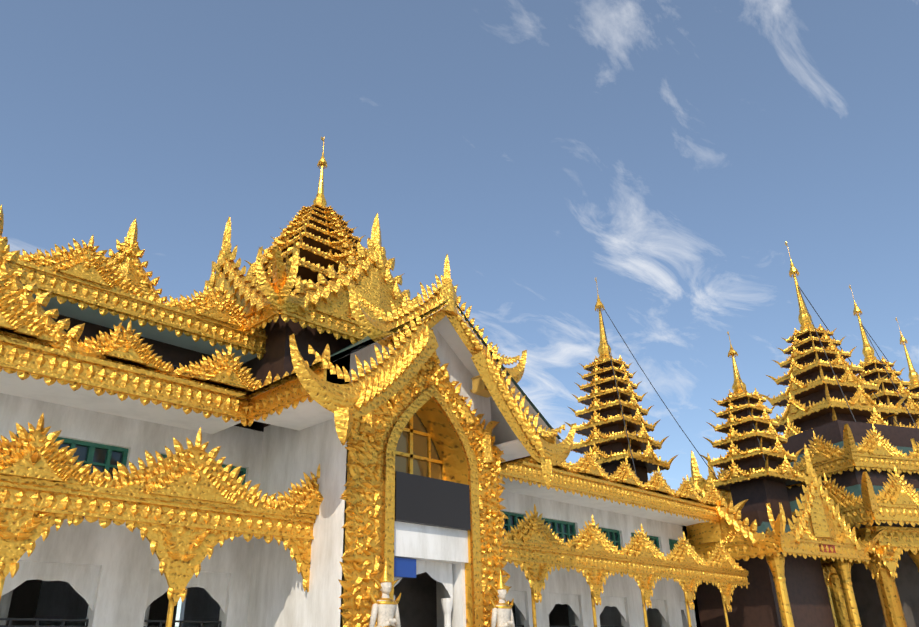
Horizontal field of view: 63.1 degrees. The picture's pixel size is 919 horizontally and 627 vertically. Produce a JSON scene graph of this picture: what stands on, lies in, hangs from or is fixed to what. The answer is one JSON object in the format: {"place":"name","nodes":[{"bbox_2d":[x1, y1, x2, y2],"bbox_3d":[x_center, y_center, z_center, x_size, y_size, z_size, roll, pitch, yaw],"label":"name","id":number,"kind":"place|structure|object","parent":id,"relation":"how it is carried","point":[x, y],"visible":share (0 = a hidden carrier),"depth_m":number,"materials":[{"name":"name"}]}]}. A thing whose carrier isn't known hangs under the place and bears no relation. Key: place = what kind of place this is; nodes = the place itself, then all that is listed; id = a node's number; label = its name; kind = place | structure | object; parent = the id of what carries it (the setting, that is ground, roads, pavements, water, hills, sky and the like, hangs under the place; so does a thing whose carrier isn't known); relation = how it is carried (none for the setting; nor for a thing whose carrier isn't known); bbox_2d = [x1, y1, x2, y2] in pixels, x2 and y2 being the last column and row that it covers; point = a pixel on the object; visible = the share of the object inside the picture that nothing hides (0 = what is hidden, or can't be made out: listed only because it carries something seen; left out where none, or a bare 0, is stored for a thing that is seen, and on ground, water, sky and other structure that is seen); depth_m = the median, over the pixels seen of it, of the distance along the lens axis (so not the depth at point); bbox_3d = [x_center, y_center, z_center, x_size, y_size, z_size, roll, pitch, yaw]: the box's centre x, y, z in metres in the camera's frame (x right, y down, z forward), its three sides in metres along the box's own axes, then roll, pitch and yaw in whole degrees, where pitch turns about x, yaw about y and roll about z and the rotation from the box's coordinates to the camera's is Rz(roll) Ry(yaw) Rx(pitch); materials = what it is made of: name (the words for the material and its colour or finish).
{"place":"outdoors","nodes":[
{"label":"outdoors","id":0,"kind":"place"},
{"bbox_2d":[51,314,213,369],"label":"upper wall","id":1,"kind":"structure","parent":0,"point":[174,355],"depth_m":16.62,"materials":[{"name":"brown paint"}]},
{"bbox_2d":[6,579,568,626],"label":"hall interior","id":2,"kind":"object","parent":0,"point":[24,599],"visible":0.04,"depth_m":16.81,"materials":[{"name":"black"}]},
{"bbox_2d":[0,393,700,626],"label":"hall walls","id":3,"kind":"structure","parent":0,"point":[96,574],"depth_m":14.90,"materials":[{"name":"white paint"}]},
{"bbox_2d":[0,618,606,626],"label":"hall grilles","id":4,"kind":"object","parent":3,"relation":"attached to","point":[37,620],"visible":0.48,"depth_m":12.81,"materials":[{"name":"black metal"}]},
{"bbox_2d":[16,432,677,552],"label":"hall window frames","id":5,"kind":"structure","parent":3,"relation":"in","point":[73,443],"depth_m":15.94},
{"bbox_2d":[58,443,655,546],"bbox_3d":[-4.108,4.049,16.323,0.020,1.100,35.340,-23,-32,39],"label":"hall window glass","id":6,"kind":"object","parent":5,"relation":"in","point":[98,457],"depth_m":14.06,"materials":[{"name":"glass"}]},
{"bbox_2d":[0,292,708,525],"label":"hall soffits","id":7,"kind":"object","parent":3,"relation":"attached to","point":[304,414],"visible":0.23,"depth_m":14.96,"materials":[{"name":"white paint"}]},
{"bbox_2d":[0,573,728,626],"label":"canopy posts","id":8,"kind":"object","parent":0,"point":[169,612],"depth_m":19.77,"materials":[{"name":"gold metal"}]},
{"bbox_2d":[247,326,490,626],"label":"porch walls","id":9,"kind":"structure","parent":0,"point":[279,596],"depth_m":14.82,"materials":[{"name":"white paint"}]},
{"bbox_2d":[247,301,560,438],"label":"porch roof","id":10,"kind":"structure","parent":9,"relation":"on","point":[367,338],"depth_m":17.22,"materials":[{"name":"metal"}]},
{"bbox_2d":[289,254,575,488],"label":"porch bargeboards","id":11,"kind":"object","parent":10,"relation":"attached to","point":[400,366],"visible":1,"depth_m":15.19,"materials":[{"name":"gold metal"}]},
{"bbox_2d":[394,557,415,577],"bbox_3d":[-1.080,4.860,14.297,0.100,0.340,0.600,-23,-32,39],"label":"blue sign","id":12,"kind":"object","parent":9,"relation":"attached to","point":[404,567],"visible":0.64,"depth_m":14.27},
{"bbox_2d":[338,329,509,626],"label":"ornate archway","id":13,"kind":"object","parent":9,"relation":"attached to","point":[368,495],"depth_m":15.02,"materials":[{"name":"gold metal"}]},
{"bbox_2d":[395,398,472,626],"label":"porch arch reveal","id":14,"kind":"object","parent":13,"relation":"attached to","point":[440,433],"visible":0.4,"depth_m":16.34,"materials":[{"name":"gold metal"}]},
{"bbox_2d":[395,413,441,479],"bbox_3d":[-1.076,2.792,16.169,0.001,1.900,2.100,-23,-32,39],"label":"porch window glass","id":15,"kind":"object","parent":14,"relation":"in","point":[420,467],"depth_m":16.28,"materials":[{"name":"glass"}]},
{"bbox_2d":[395,471,470,530],"bbox_3d":[-0.743,3.904,15.339,0.670,0.930,2.080,-23,-32,39],"label":"dark panel","id":16,"kind":"object","parent":14,"relation":"in","point":[423,500],"visible":0.64,"depth_m":15.07,"materials":[{"name":"black"}]},
{"bbox_2d":[65,517,672,578],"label":"canopy slab","id":17,"kind":"structure","parent":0,"point":[97,521],"depth_m":13.72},
{"bbox_2d":[0,413,749,611],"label":"arcade trim","id":18,"kind":"structure","parent":17,"relation":"attached to","point":[183,511],"depth_m":12.69,"materials":[{"name":"gold metal"}]},
{"bbox_2d":[394,572,436,626],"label":"doorway","id":19,"kind":"structure","parent":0,"point":[417,605],"depth_m":16.34,"materials":[{"name":"black"}]},
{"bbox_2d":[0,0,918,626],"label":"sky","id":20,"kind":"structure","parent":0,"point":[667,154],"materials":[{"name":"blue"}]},
{"bbox_2d":[561,355,678,483],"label":"dark tower","id":21,"kind":"structure","parent":0,"point":[643,468],"depth_m":36.05,"materials":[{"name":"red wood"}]},
{"bbox_2d":[595,278,611,360],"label":"spire","id":22,"kind":"structure","parent":21,"relation":"on","point":[603,351],"depth_m":38.48,"materials":[{"name":"gold metal"}]},
{"bbox_2d":[699,388,816,491],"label":"tiered roof","id":23,"kind":"structure","parent":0,"point":[736,474],"depth_m":31.97,"materials":[{"name":"gold metal"}]},
{"bbox_2d":[727,331,749,395],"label":"spire","id":24,"kind":"structure","parent":23,"relation":"on","point":[736,385],"depth_m":33.95,"materials":[{"name":"gold metal"}]},
{"bbox_2d":[696,510,834,626],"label":"wall","id":25,"kind":"structure","parent":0,"point":[754,603],"depth_m":27.60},
{"bbox_2d":[756,522,790,533],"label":"window","id":26,"kind":"structure","parent":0,"point":[764,526],"depth_m":27.43,"materials":[{"name":"teal glass"}]},
{"bbox_2d":[728,420,918,501],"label":"pavilion upper walls","id":27,"kind":"structure","parent":0,"point":[894,435],"depth_m":36.11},
{"bbox_2d":[773,331,893,432],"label":"dark spire","id":28,"kind":"structure","parent":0,"point":[821,417],"depth_m":41.34,"materials":[{"name":"brown wood"}]},
{"bbox_2d":[759,324,909,436],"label":"tiered roof","id":29,"kind":"structure","parent":28,"relation":"on","point":[861,400],"depth_m":40.88,"materials":[{"name":"gold metal"}]},
{"bbox_2d":[785,241,816,331],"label":"spire","id":30,"kind":"structure","parent":29,"relation":"on","point":[804,320],"depth_m":44.21,"materials":[{"name":"gold metal"}]},
{"bbox_2d":[790,441,918,514],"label":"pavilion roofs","id":31,"kind":"structure","parent":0,"point":[856,489],"depth_m":34.40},
{"bbox_2d":[826,546,918,626],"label":"pavilion columns","id":32,"kind":"structure","parent":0,"point":[892,609],"depth_m":28.82,"materials":[{"name":"gold metal"}]},
{"bbox_2d":[856,356,918,427],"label":"tiered roof","id":33,"kind":"structure","parent":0,"point":[912,406],"depth_m":48.16,"materials":[{"name":"gold metal"}]},
{"bbox_2d":[849,286,877,362],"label":"spire","id":34,"kind":"structure","parent":33,"relation":"on","point":[868,351],"depth_m":51.00,"materials":[{"name":"gold metal"}]},
{"bbox_2d":[906,381,918,404],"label":"tiered roof","id":35,"kind":"structure","parent":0,"point":[910,387],"depth_m":57.61,"materials":[{"name":"gold metal"}]},
{"bbox_2d":[895,318,918,388],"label":"spire","id":36,"kind":"structure","parent":35,"relation":"on","point":[912,374],"depth_m":58.99,"materials":[{"name":"gold metal"}]},
{"bbox_2d":[910,387,918,422],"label":"wall","id":37,"kind":"structure","parent":0,"point":[915,390],"depth_m":57.87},
{"label":"terrace","id":38,"kind":"structure","parent":0,"visible":0},
{"bbox_2d":[0,205,747,524],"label":"gold eaves","id":39,"kind":"object","parent":38,"relation":"on","point":[37,341],"visible":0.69,"depth_m":14.50,"materials":[{"name":"gold metal"}]},
{"bbox_2d":[234,291,350,431],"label":"upper wall","id":40,"kind":"structure","parent":39,"relation":"on","point":[276,359],"depth_m":17.34,"materials":[{"name":"red wood"}]},
{"bbox_2d":[265,206,358,290],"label":"tower wall","id":41,"kind":"structure","parent":40,"relation":"on","point":[303,273],"depth_m":19.77,"materials":[{"name":"brown wood"}]},
{"bbox_2d":[245,201,421,301],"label":"tiered roof","id":42,"kind":"structure","parent":40,"relation":"on","point":[345,244],"depth_m":20.03,"materials":[{"name":"gold metal"}]},
{"bbox_2d":[313,137,326,206],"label":"spire","id":43,"kind":"structure","parent":42,"relation":"on","point":[320,199],"depth_m":22.15,"materials":[{"name":"gold metal"}]},
{"bbox_2d":[203,213,480,343],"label":"tower gables","id":44,"kind":"object","parent":39,"relation":"on","point":[324,306],"visible":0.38,"depth_m":17.70,"materials":[{"name":"gold metal"}]},
{"bbox_2d":[161,285,918,479],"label":"guy wires","id":45,"kind":"object","parent":39,"relation":"attached to","point":[739,378],"visible":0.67,"depth_m":38.83,"materials":[{"name":"grey metal"}]},
{"bbox_2d":[369,558,400,626],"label":"guardian statue body","id":46,"kind":"object","parent":38,"relation":"on","point":[385,611],"visible":1,"depth_m":12.95,"materials":[{"name":"white stone"}]},
{"bbox_2d":[267,306,560,444],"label":"porch soffit","id":47,"kind":"structure","parent":38,"relation":"on","point":[502,432],"depth_m":17.41,"materials":[{"name":"white paint"}]},
{"bbox_2d":[470,375,490,397],"bbox_3d":[0.531,1.681,17.106,0.720,0.360,0.540,-23,-32,39],"label":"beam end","id":48,"kind":"object","parent":47,"relation":"attached to","point":[479,387],"visible":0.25,"depth_m":16.92,"materials":[{"name":"gold metal"}]},
{"bbox_2d":[490,568,514,626],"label":"guardian statue body","id":49,"kind":"object","parent":38,"relation":"on","point":[502,614],"visible":1,"depth_m":14.99,"materials":[{"name":"white stone"}]},
{"bbox_2d":[714,396,802,514],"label":"tower wall","id":50,"kind":"structure","parent":38,"relation":"on","point":[759,493],"depth_m":31.76,"materials":[{"name":"brown wood"}]},
{"bbox_2d":[686,443,884,568],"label":"ornate roof","id":51,"kind":"structure","parent":38,"relation":"on","point":[818,520],"depth_m":27.34,"materials":[{"name":"gold metal"}]},
{"bbox_2d":[818,544,835,552],"bbox_3d":[13.326,8.530,27.143,1.100,0.280,0.041,16,-30,-33],"label":"sign lettering","id":52,"kind":"object","parent":51,"relation":"attached to","point":[824,546],"visible":0.29,"depth_m":27.11},
{"bbox_2d":[679,423,918,585],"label":"gold pavilion eaves","id":53,"kind":"object","parent":38,"relation":"on","point":[896,501],"visible":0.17,"depth_m":29.68,"materials":[{"name":"gold metal"}]},
{"bbox_2d":[766,554,861,626],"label":"columns","id":54,"kind":"structure","parent":38,"relation":"on","point":[777,567],"depth_m":26.14,"materials":[{"name":"gold metal"}]},
{"bbox_2d":[826,466,918,626],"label":"pavilion interior","id":55,"kind":"object","parent":38,"relation":"on","point":[867,598],"visible":0.12,"depth_m":31.16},
{"bbox_2d":[859,363,918,426],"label":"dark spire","id":56,"kind":"structure","parent":38,"relation":"on","point":[904,418],"depth_m":48.59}
]}

